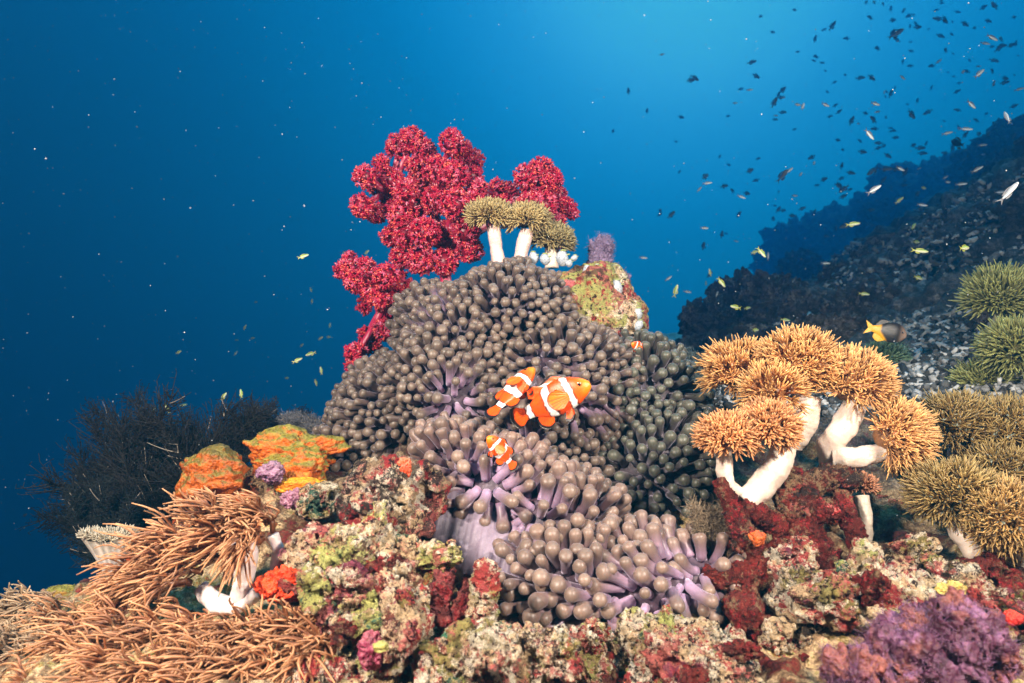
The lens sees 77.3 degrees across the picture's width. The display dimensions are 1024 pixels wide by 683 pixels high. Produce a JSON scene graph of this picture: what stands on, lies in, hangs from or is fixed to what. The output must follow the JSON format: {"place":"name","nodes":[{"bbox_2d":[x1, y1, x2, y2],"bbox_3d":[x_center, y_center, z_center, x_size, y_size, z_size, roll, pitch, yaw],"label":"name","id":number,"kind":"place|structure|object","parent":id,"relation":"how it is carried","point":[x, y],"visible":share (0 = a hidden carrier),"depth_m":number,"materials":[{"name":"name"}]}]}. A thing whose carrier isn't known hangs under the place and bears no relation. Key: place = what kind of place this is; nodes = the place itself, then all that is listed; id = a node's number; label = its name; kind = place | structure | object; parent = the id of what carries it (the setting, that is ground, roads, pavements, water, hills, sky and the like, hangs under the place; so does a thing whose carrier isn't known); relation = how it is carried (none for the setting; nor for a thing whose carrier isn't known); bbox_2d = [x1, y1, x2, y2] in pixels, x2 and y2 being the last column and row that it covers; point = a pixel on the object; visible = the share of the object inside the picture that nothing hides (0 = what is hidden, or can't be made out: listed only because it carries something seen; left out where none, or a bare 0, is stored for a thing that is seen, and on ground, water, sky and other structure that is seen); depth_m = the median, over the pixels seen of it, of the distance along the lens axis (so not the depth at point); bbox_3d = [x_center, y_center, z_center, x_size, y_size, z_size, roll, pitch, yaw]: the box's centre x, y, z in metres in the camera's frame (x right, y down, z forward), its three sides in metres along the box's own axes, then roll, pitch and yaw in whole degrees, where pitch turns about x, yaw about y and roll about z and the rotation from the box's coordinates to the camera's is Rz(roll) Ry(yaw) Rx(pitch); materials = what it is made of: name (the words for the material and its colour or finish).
{"place":"outdoors","nodes":[
{"label":"outdoors","id":0,"kind":"place"},
{"bbox_2d":[484,367,534,417],"bbox_3d":[0.000,0.064,0.787,0.046,0.086,0.031,24,-23,48],"label":"clownfish","id":1,"kind":"object","parent":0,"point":[516,387],"visible":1,"depth_m":0.78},
{"bbox_2d":[0,156,1023,682],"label":"reef slope","id":2,"kind":"structure","parent":0,"point":[938,290],"depth_m":0.91,"materials":[{"name":"stone"}]},
{"bbox_2d":[0,580,71,671],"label":"long armed coral","id":3,"kind":"object","parent":2,"relation":"on","point":[11,602],"visible":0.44,"depth_m":0.64},
{"bbox_2d":[53,474,144,571],"bbox_3d":[-0.632,0.283,0.990,0.169,0.174,0.080,0,0,15],"label":"feathery black coral","id":4,"kind":"object","parent":2,"relation":"on","point":[126,514],"visible":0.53,"depth_m":0.98},
{"bbox_2d":[75,523,139,575],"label":"folded soft coral","id":5,"kind":"object","parent":2,"relation":"on","point":[90,538],"visible":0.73,"depth_m":0.77},
{"bbox_2d":[15,371,295,568],"bbox_3d":[-0.631,0.223,1.116,0.479,0.363,0.282,0,0,-8],"label":"feathery black coral","id":6,"kind":"object","parent":2,"relation":"on","point":[151,457],"visible":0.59,"depth_m":1.06},
{"bbox_2d":[227,394,312,456],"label":"feathery black coral","id":7,"kind":"object","parent":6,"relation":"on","point":[269,425],"visible":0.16,"depth_m":1.20},
{"bbox_2d":[0,587,342,682],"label":"long armed coral","id":8,"kind":"object","parent":2,"relation":"on","point":[203,648],"visible":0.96,"depth_m":0.53},
{"bbox_2d":[295,561,335,615],"bbox_3d":[-0.160,0.211,0.561,0.058,0.041,0.052,-12,4,-18],"label":"coral fragment","id":9,"kind":"object","parent":8,"relation":"on","point":[312,582],"visible":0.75,"depth_m":0.54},
{"bbox_2d":[70,485,283,622],"bbox_3d":[-0.320,0.210,0.604,0.194,0.144,0.091,0,0,6],"label":"long armed coral","id":10,"kind":"object","parent":2,"relation":"on","point":[165,552],"visible":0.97,"depth_m":0.60},
{"bbox_2d":[207,467,281,506],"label":"reef rock","id":11,"kind":"object","parent":2,"relation":"on","point":[254,484],"visible":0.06,"depth_m":0.86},
{"bbox_2d":[175,443,249,499],"bbox_3d":[-0.402,0.178,0.863,0.092,0.081,0.074,0,0,0],"label":"orange sponge","id":12,"kind":"object","parent":11,"relation":"on","point":[221,468],"visible":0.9,"depth_m":0.84},
{"bbox_2d":[242,424,351,480],"bbox_3d":[-0.305,0.161,0.907,0.135,0.091,0.097,0,0,24],"label":"orange sponge","id":13,"kind":"object","parent":11,"relation":"on","point":[296,451],"visible":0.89,"depth_m":0.88},
{"bbox_2d":[273,477,323,492],"bbox_3d":[-0.277,0.190,0.840,0.072,0.027,0.026,0,0,0],"label":"orange sponge","id":14,"kind":"object","parent":11,"relation":"on","point":[290,483],"visible":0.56,"depth_m":0.83},
{"bbox_2d":[255,460,285,484],"bbox_3d":[-0.313,0.171,0.830,0.036,0.033,0.033,0,0,0],"label":"coralline lump","id":15,"kind":"object","parent":2,"relation":"on","point":[272,472],"visible":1,"depth_m":0.82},
{"bbox_2d":[251,564,298,604],"bbox_3d":[-0.212,0.228,0.599,0.048,0.042,0.048,0,0,39],"label":"orange sponge","id":16,"kind":"object","parent":2,"relation":"on","point":[266,585],"visible":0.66,"depth_m":0.59},
{"bbox_2d":[274,409,322,433],"bbox_3d":[-0.371,0.157,1.135,0.112,0.078,0.043,0,0,21],"label":"sea fan","id":17,"kind":"object","parent":2,"relation":"on","point":[306,422],"visible":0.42,"depth_m":1.13},
{"bbox_2d":[277,521,334,569],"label":"reef rock","id":18,"kind":"object","parent":2,"relation":"on","point":[292,552],"visible":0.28,"depth_m":0.60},
{"bbox_2d":[317,522,357,548],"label":"coral fragment","id":19,"kind":"object","parent":18,"relation":"on","point":[338,534],"visible":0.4,"depth_m":0.59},
{"bbox_2d":[296,480,340,521],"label":"reef rock","id":20,"kind":"object","parent":2,"relation":"on","point":[316,501],"visible":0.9,"depth_m":0.78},
{"bbox_2d":[285,649,374,682],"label":"reef rock","id":21,"kind":"object","parent":2,"relation":"on","point":[341,667],"visible":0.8,"depth_m":0.51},
{"bbox_2d":[357,629,382,670],"bbox_3d":[-0.113,0.252,0.523,0.025,0.035,0.025,0,0,18],"label":"encrusting sponge","id":22,"kind":"object","parent":21,"relation":"on","point":[369,658],"visible":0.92,"depth_m":0.52},
{"bbox_2d":[315,594,354,655],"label":"reef rock","id":23,"kind":"object","parent":2,"relation":"on","point":[324,613],"visible":0.26,"depth_m":0.54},
{"bbox_2d":[327,589,363,622],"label":"coral fragment","id":24,"kind":"object","parent":23,"relation":"on","point":[355,601],"visible":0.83,"depth_m":0.55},
{"bbox_2d":[325,559,376,612],"bbox_3d":[-0.135,0.218,0.562,0.043,0.044,0.076,0,-36,45],"label":"coral fragment","id":25,"kind":"object","parent":23,"relation":"on","point":[345,579],"visible":0.7,"depth_m":0.55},
{"bbox_2d":[339,499,390,564],"bbox_3d":[-0.139,0.185,0.586,0.037,0.037,0.100,0,40,19],"label":"coral fragment","id":26,"kind":"object","parent":25,"relation":"on","point":[362,544],"visible":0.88,"depth_m":0.58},
{"bbox_2d":[375,516,401,561],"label":"reef rock","id":27,"kind":"object","parent":2,"relation":"on","point":[387,549],"visible":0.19,"depth_m":0.60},
{"bbox_2d":[394,533,423,575],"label":"reef rock","id":28,"kind":"object","parent":27,"relation":"on","point":[405,545],"visible":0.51,"depth_m":0.60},
{"bbox_2d":[392,558,424,587],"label":"coral fragment","id":29,"kind":"object","parent":28,"relation":"on","point":[406,568],"visible":0.41,"depth_m":0.58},
{"bbox_2d":[415,538,463,573],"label":"coral fragment","id":30,"kind":"object","parent":29,"relation":"on","point":[432,555],"visible":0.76,"depth_m":0.58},
{"bbox_2d":[334,454,451,538],"bbox_3d":[-0.130,0.172,0.704,0.122,0.105,0.098,0,0,-23],"label":"reef rock","id":31,"kind":"object","parent":2,"relation":"on","point":[418,500],"visible":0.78,"depth_m":0.67,"materials":[{"name":"stone"}]},
{"bbox_2d":[352,579,434,678],"bbox_3d":[-0.105,0.252,0.562,0.078,0.085,0.070,0,0,0],"label":"reef rock","id":32,"kind":"object","parent":2,"relation":"on","point":[427,618],"visible":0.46,"depth_m":0.55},
{"bbox_2d":[306,543,372,574],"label":"coral fragment","id":33,"kind":"object","parent":32,"relation":"on","point":[323,556],"visible":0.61,"depth_m":0.56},
{"bbox_2d":[329,617,358,648],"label":"coral fragment","id":34,"kind":"object","parent":32,"relation":"on","point":[343,630],"visible":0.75,"depth_m":0.52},
{"bbox_2d":[352,608,382,638],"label":"coral fragment","id":35,"kind":"object","parent":32,"relation":"on","point":[368,619],"visible":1,"depth_m":0.53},
{"bbox_2d":[378,577,422,666],"bbox_3d":[-0.097,0.236,0.540,0.043,0.044,0.076,0,42,-9],"label":"coral fragment","id":36,"kind":"object","parent":2,"relation":"on","point":[401,630],"visible":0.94,"depth_m":0.52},
{"bbox_2d":[429,567,456,629],"bbox_3d":[-0.066,0.233,0.584,0.030,0.058,0.031,0,0,0],"label":"coral stump","id":37,"kind":"object","parent":2,"relation":"on","point":[441,587],"visible":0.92,"depth_m":0.58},
{"bbox_2d":[439,573,470,637],"bbox_3d":[-0.049,0.246,0.587,0.036,0.063,0.037,0,0,0],"label":"coral stump","id":38,"kind":"object","parent":2,"relation":"on","point":[458,608],"visible":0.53,"depth_m":0.58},
{"bbox_2d":[312,255,645,476],"bbox_3d":[-0.069,0.064,0.964,0.516,0.397,0.311,0,0,0],"label":"sea anemone","id":39,"kind":"object","parent":2,"relation":"on","point":[470,342],"visible":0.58,"depth_m":0.90},
{"bbox_2d":[332,125,580,371],"bbox_3d":[-0.096,-0.166,1.144,0.444,0.445,0.161,0,0,0],"label":"crimson soft coral","id":40,"kind":"object","parent":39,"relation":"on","point":[433,186],"visible":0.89,"depth_m":1.12},
{"bbox_2d":[462,195,512,261],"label":"leather coral","id":41,"kind":"object","parent":39,"relation":"on","point":[481,212],"visible":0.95,"depth_m":1.04},
{"bbox_2d":[500,198,555,256],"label":"leather coral","id":42,"kind":"object","parent":39,"relation":"on","point":[525,214],"visible":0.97,"depth_m":1.04},
{"bbox_2d":[530,219,578,268],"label":"leather coral","id":43,"kind":"object","parent":39,"relation":"on","point":[555,239],"visible":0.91,"depth_m":1.06},
{"bbox_2d":[410,617,550,682],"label":"reef rock","id":44,"kind":"object","parent":2,"relation":"on","point":[517,672],"visible":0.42,"depth_m":0.52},
{"bbox_2d":[465,556,502,626],"bbox_3d":[-0.025,0.236,0.564,0.034,0.089,0.032,0,0,0],"label":"coral stump","id":45,"kind":"object","parent":44,"relation":"on","point":[485,588],"visible":0.75,"depth_m":0.56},
{"bbox_2d":[457,622,521,682],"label":"coral fragment","id":46,"kind":"object","parent":44,"relation":"on","point":[489,654],"visible":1,"depth_m":0.50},
{"bbox_2d":[510,621,544,657],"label":"coral fragment","id":47,"kind":"object","parent":44,"relation":"on","point":[531,636],"visible":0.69,"depth_m":0.53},
{"bbox_2d":[535,627,582,682],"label":"coral fragment","id":48,"kind":"object","parent":2,"relation":"on","point":[557,652],"visible":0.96,"depth_m":0.52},
{"bbox_2d":[407,411,746,632],"bbox_3d":[0.053,0.229,0.719,0.425,0.280,0.201,0,0,20],"label":"sea anemone","id":49,"kind":"object","parent":2,"relation":"on","point":[550,535],"visible":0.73,"depth_m":0.69},
{"bbox_2d":[486,435,518,471],"bbox_3d":[-0.012,0.123,0.706,0.028,0.052,0.019,-45,19,-19],"label":"clownfish","id":50,"kind":"object","parent":49,"relation":"on","point":[501,450],"visible":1,"depth_m":0.70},
{"bbox_2d":[574,646,612,682],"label":"coral fragment","id":51,"kind":"object","parent":2,"relation":"on","point":[595,667],"visible":0.52,"depth_m":0.56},
{"bbox_2d":[559,260,648,340],"bbox_3d":[0.139,-0.043,1.029,0.157,0.174,0.143,0,0,0],"label":"reef rock","id":52,"kind":"object","parent":2,"relation":"on","point":[597,296],"visible":0.46,"depth_m":0.97,"materials":[{"name":"stone"}]},
{"bbox_2d":[585,231,632,284],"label":"lilac soft coral","id":53,"kind":"object","parent":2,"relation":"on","point":[601,247],"visible":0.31,"depth_m":1.10},
{"bbox_2d":[601,648,625,673],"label":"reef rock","id":54,"kind":"object","parent":2,"relation":"on","point":[618,664],"visible":0.13,"depth_m":0.59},
{"bbox_2d":[576,617,606,655],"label":"coral fragment","id":55,"kind":"object","parent":54,"relation":"on","point":[591,636],"visible":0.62,"depth_m":0.57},
{"bbox_2d":[590,329,718,518],"bbox_3d":[0.174,0.149,0.914,0.261,0.337,0.216,0,0,0],"label":"sea anemone","id":56,"kind":"object","parent":2,"relation":"on","point":[662,464],"visible":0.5,"depth_m":0.85},
{"bbox_2d":[608,613,750,659],"bbox_3d":[0.160,0.290,0.607,0.150,0.063,0.100,0,0,0],"label":"reef rock","id":57,"kind":"object","parent":2,"relation":"on","point":[730,632],"visible":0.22,"depth_m":0.60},
{"bbox_2d":[607,606,663,662],"bbox_3d":[0.114,0.273,0.600,0.058,0.052,0.044,-23,7,-18],"label":"coral fragment","id":58,"kind":"object","parent":57,"relation":"on","point":[630,622],"visible":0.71,"depth_m":0.59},
{"bbox_2d":[623,656,662,682],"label":"coral fragment","id":59,"kind":"object","parent":57,"relation":"on","point":[633,674],"visible":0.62,"depth_m":0.55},
{"bbox_2d":[633,619,688,674],"bbox_3d":[0.138,0.277,0.571,0.058,0.041,0.052,9,2,13],"label":"coral fragment","id":60,"kind":"object","parent":57,"relation":"on","point":[650,625],"visible":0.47,"depth_m":0.57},
{"bbox_2d":[677,296,738,334],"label":"coral boulder","id":61,"kind":"object","parent":2,"relation":"on","point":[697,315],"visible":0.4,"depth_m":2.62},
{"bbox_2d":[702,266,752,316],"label":"coral boulder","id":62,"kind":"object","parent":2,"relation":"on","point":[727,294],"visible":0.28,"depth_m":2.79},
{"bbox_2d":[691,643,764,682],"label":"reef rock","id":63,"kind":"object","parent":2,"relation":"on","point":[732,670],"visible":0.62,"depth_m":0.54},
{"bbox_2d":[639,627,716,682],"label":"coral fragment","id":64,"kind":"object","parent":63,"relation":"on","point":[667,659],"visible":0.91,"depth_m":0.54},
{"bbox_2d":[679,664,710,682],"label":"coral fragment","id":65,"kind":"object","parent":63,"relation":"on","point":[696,674],"visible":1,"depth_m":0.52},
{"bbox_2d":[712,638,765,663],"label":"coral fragment","id":66,"kind":"object","parent":63,"relation":"on","point":[741,651],"visible":1,"depth_m":0.54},
{"bbox_2d":[692,333,766,399],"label":"leather coral","id":67,"kind":"object","parent":2,"relation":"on","point":[724,362],"visible":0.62,"depth_m":0.82},
{"bbox_2d":[700,322,776,357],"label":"coral boulder","id":68,"kind":"object","parent":2,"relation":"on","point":[740,329],"visible":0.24,"depth_m":2.27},
{"bbox_2d":[721,583,776,647],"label":"reef rock","id":69,"kind":"object","parent":2,"relation":"on","point":[745,608],"visible":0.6,"depth_m":0.62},
{"bbox_2d":[737,269,810,324],"bbox_3d":[1.092,-0.103,2.597,0.316,0.395,0.318,0,0,-38],"label":"coral boulder","id":70,"kind":"object","parent":2,"relation":"on","point":[759,297],"visible":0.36,"depth_m":2.55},
{"bbox_2d":[757,616,796,654],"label":"coral fragment","id":71,"kind":"object","parent":2,"relation":"on","point":[771,637],"visible":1,"depth_m":0.60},
{"bbox_2d":[732,321,847,450],"bbox_3d":[0.344,0.054,0.783,0.120,0.161,0.156,0,0,41],"label":"leather coral","id":72,"kind":"object","parent":2,"relation":"on","point":[794,365],"visible":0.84,"depth_m":0.77},
{"bbox_2d":[763,535,819,592],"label":"reef rock","id":73,"kind":"object","parent":2,"relation":"on","point":[805,549],"visible":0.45,"depth_m":0.65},
{"bbox_2d":[775,247,824,280],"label":"coral boulder","id":74,"kind":"object","parent":2,"relation":"on","point":[794,263],"visible":0.69,"depth_m":6.38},
{"bbox_2d":[776,285,825,318],"bbox_3d":[1.116,-0.119,2.430,0.215,0.199,0.245,0,0,21],"label":"coral lump","id":75,"kind":"object","parent":2,"relation":"on","point":[791,302],"visible":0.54,"depth_m":2.37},
{"bbox_2d":[748,200,854,274],"bbox_3d":[6.503,-1.558,12.536,3.594,2.273,2.334,0,0,0],"label":"coral boulder","id":76,"kind":"object","parent":2,"relation":"on","point":[808,231],"visible":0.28,"depth_m":11.96,"materials":[{"name":"stone"}]},
{"bbox_2d":[780,309,868,341],"bbox_3d":[0.856,-0.009,1.753,0.227,0.154,0.208,0,0,26],"label":"coral lump","id":77,"kind":"object","parent":2,"relation":"on","point":[844,325],"visible":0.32,"depth_m":1.68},
{"bbox_2d":[761,558,946,634],"bbox_3d":[0.337,0.250,0.629,0.176,0.058,0.111,0,0,0],"label":"reef rock","id":78,"kind":"object","parent":2,"relation":"on","point":[908,579],"visible":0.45,"depth_m":0.61,"materials":[{"name":"stone"}]},
{"bbox_2d":[701,462,868,593],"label":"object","id":79,"kind":"object","parent":78,"relation":"on","point":[800,501],"visible":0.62,"depth_m":0.69,"materials":[{"name":"stone"}]},
{"bbox_2d":[690,395,807,504],"bbox_3d":[0.264,0.125,0.718,0.130,0.130,0.083,0,0,0],"label":"leather coral","id":80,"kind":"object","parent":79,"relation":"on","point":[777,427],"visible":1,"depth_m":0.70},
{"bbox_2d":[774,561,811,592],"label":"coral fragment","id":81,"kind":"object","parent":78,"relation":"on","point":[790,573],"visible":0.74,"depth_m":0.62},
{"bbox_2d":[787,584,819,604],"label":"coral fragment","id":82,"kind":"object","parent":78,"relation":"on","point":[804,594],"visible":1,"depth_m":0.59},
{"bbox_2d":[806,569,861,631],"bbox_3d":[0.298,0.240,0.595,0.051,0.053,0.047,0,0,25],"label":"coral fragment","id":83,"kind":"object","parent":78,"relation":"on","point":[840,593],"visible":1,"depth_m":0.58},
{"bbox_2d":[846,537,891,573],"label":"coral fragment","id":84,"kind":"object","parent":78,"relation":"on","point":[864,554],"visible":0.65,"depth_m":0.64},
{"bbox_2d":[851,568,891,607],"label":"coral fragment","id":85,"kind":"object","parent":78,"relation":"on","point":[874,583],"visible":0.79,"depth_m":0.58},
{"bbox_2d":[819,283,890,315],"bbox_3d":[1.145,-0.078,2.144,0.259,0.225,0.257,0,0,5],"label":"coral lump","id":86,"kind":"object","parent":2,"relation":"on","point":[852,299],"visible":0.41,"depth_m":2.07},
{"bbox_2d":[824,487,904,527],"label":"reef rock","id":87,"kind":"object","parent":2,"relation":"on","point":[893,501],"visible":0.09,"depth_m":0.83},
{"bbox_2d":[713,155,1023,418],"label":"coral rubble","id":88,"kind":"object","parent":2,"relation":"on","point":[922,366],"visible":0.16,"depth_m":1.86,"materials":[{"name":"stone"}]},
{"bbox_2d":[809,341,943,479],"bbox_3d":[0.434,0.082,0.772,0.148,0.166,0.110,0,0,20],"label":"leather coral","id":89,"kind":"object","parent":2,"relation":"on","point":[905,434],"visible":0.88,"depth_m":0.75},
{"bbox_2d":[853,196,904,237],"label":"coral boulder","id":90,"kind":"object","parent":2,"relation":"on","point":[885,211],"visible":0.58,"depth_m":8.32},
{"bbox_2d":[862,340,913,362],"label":"leather coral","id":91,"kind":"object","parent":2,"relation":"on","point":[896,352],"visible":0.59,"depth_m":1.27},
{"bbox_2d":[846,150,955,227],"bbox_3d":[7.187,-2.300,11.064,2.746,1.809,1.894,0,0,0],"label":"coral boulder","id":92,"kind":"object","parent":2,"relation":"on","point":[928,175],"visible":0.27,"depth_m":10.56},
{"bbox_2d":[881,542,930,574],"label":"reef rock","id":93,"kind":"object","parent":2,"relation":"on","point":[885,548],"visible":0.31,"depth_m":0.69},
{"bbox_2d":[902,531,942,567],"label":"coral fragment","id":94,"kind":"object","parent":93,"relation":"on","point":[919,543],"visible":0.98,"depth_m":0.68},
{"bbox_2d":[816,585,1023,682],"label":"coral","id":95,"kind":"object","parent":2,"relation":"on","point":[953,635],"visible":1,"depth_m":0.48},
{"bbox_2d":[897,453,1008,558],"bbox_3d":[0.482,0.187,0.700,0.107,0.129,0.102,0,0,26],"label":"leather coral","id":96,"kind":"object","parent":2,"relation":"on","point":[929,486],"visible":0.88,"depth_m":0.68},
{"bbox_2d":[942,148,966,186],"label":"coral boulder","id":97,"kind":"object","parent":2,"relation":"on","point":[952,172],"visible":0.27,"depth_m":7.48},
{"bbox_2d":[940,559,992,602],"bbox_3d":[0.450,0.243,0.634,0.048,0.052,0.054,0,0,32],"label":"coral fragment","id":98,"kind":"object","parent":2,"relation":"on","point":[971,576],"visible":0.54,"depth_m":0.62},
{"bbox_2d":[910,386,1023,482],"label":"leather coral","id":99,"kind":"object","parent":2,"relation":"on","point":[990,430],"visible":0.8,"depth_m":0.78},
{"bbox_2d":[944,356,1021,392],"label":"leather coral","id":100,"kind":"object","parent":2,"relation":"on","point":[969,373],"visible":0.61,"depth_m":1.06},
{"bbox_2d":[948,259,1023,321],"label":"leather coral","id":101,"kind":"object","parent":2,"relation":"on","point":[979,294],"visible":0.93,"depth_m":1.11},
{"bbox_2d":[955,552,1023,593],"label":"reef rock","id":102,"kind":"object","parent":2,"relation":"on","point":[1002,574],"visible":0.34,"depth_m":0.65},
{"bbox_2d":[959,114,1023,181],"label":"coral boulder","id":103,"kind":"object","parent":2,"relation":"on","point":[998,139],"visible":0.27,"depth_m":6.38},
{"bbox_2d":[969,313,1023,380],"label":"leather coral","id":104,"kind":"object","parent":2,"relation":"on","point":[1004,335],"visible":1,"depth_m":1.02},
{"bbox_2d":[979,591,1023,642],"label":"reef rock","id":105,"kind":"object","parent":2,"relation":"on","point":[1007,602],"visible":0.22,"depth_m":0.57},
{"bbox_2d":[991,187,1023,233],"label":"coral lump","id":106,"kind":"object","parent":2,"relation":"on","point":[1009,211],"visible":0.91,"depth_m":2.00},
{"bbox_2d":[1003,550,1020,565],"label":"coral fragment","id":107,"kind":"object","parent":2,"relation":"on","point":[1009,559],"visible":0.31,"depth_m":0.68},
{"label":"reef rock","id":108,"kind":"object","parent":2,"relation":"on","visible":0},
{"bbox_2d":[789,620,824,648],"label":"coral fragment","id":109,"kind":"object","parent":108,"relation":"on","point":[803,637],"visible":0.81,"depth_m":0.61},
{"label":"coral fragment","id":110,"kind":"object","parent":2,"relation":"on","visible":0},
{"bbox_2d":[849,468,882,541],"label":"leather coral","id":111,"kind":"object","parent":110,"relation":"on","point":[862,502],"visible":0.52,"depth_m":0.73},
{"bbox_2d":[0,1,1023,529],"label":"drifting specks","id":112,"kind":"object","parent":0,"point":[452,237],"visible":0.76,"depth_m":1.38,"materials":[{"name":"grey"}]},
{"bbox_2d":[0,0,1023,598],"label":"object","id":113,"kind":"structure","parent":0,"point":[601,47],"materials":[{"name":"liquid"}]},
{"bbox_2d":[510,375,590,428],"bbox_3d":[0.044,0.075,0.773,0.113,0.061,0.040,-27,-6,14],"label":"clownfish","id":114,"kind":"object","parent":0,"point":[552,396],"visible":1,"depth_m":0.77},
{"bbox_2d":[681,494,728,549],"bbox_3d":[0.220,0.201,0.715,0.065,0.072,0.037,0,0,0],"label":"algae tuft","id":115,"kind":"object","parent":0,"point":[709,522],"visible":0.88,"depth_m":0.71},
{"bbox_2d":[864,319,906,342],"bbox_3d":[0.701,-0.019,1.201,0.073,0.043,0.012,14,0,12],"label":"damselfish","id":116,"kind":"object","parent":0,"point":[887,331],"visible":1,"depth_m":1.20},
{"bbox_2d":[945,469,1023,566],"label":"leather coral","id":117,"kind":"object","parent":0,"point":[1006,530],"visible":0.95,"depth_m":0.65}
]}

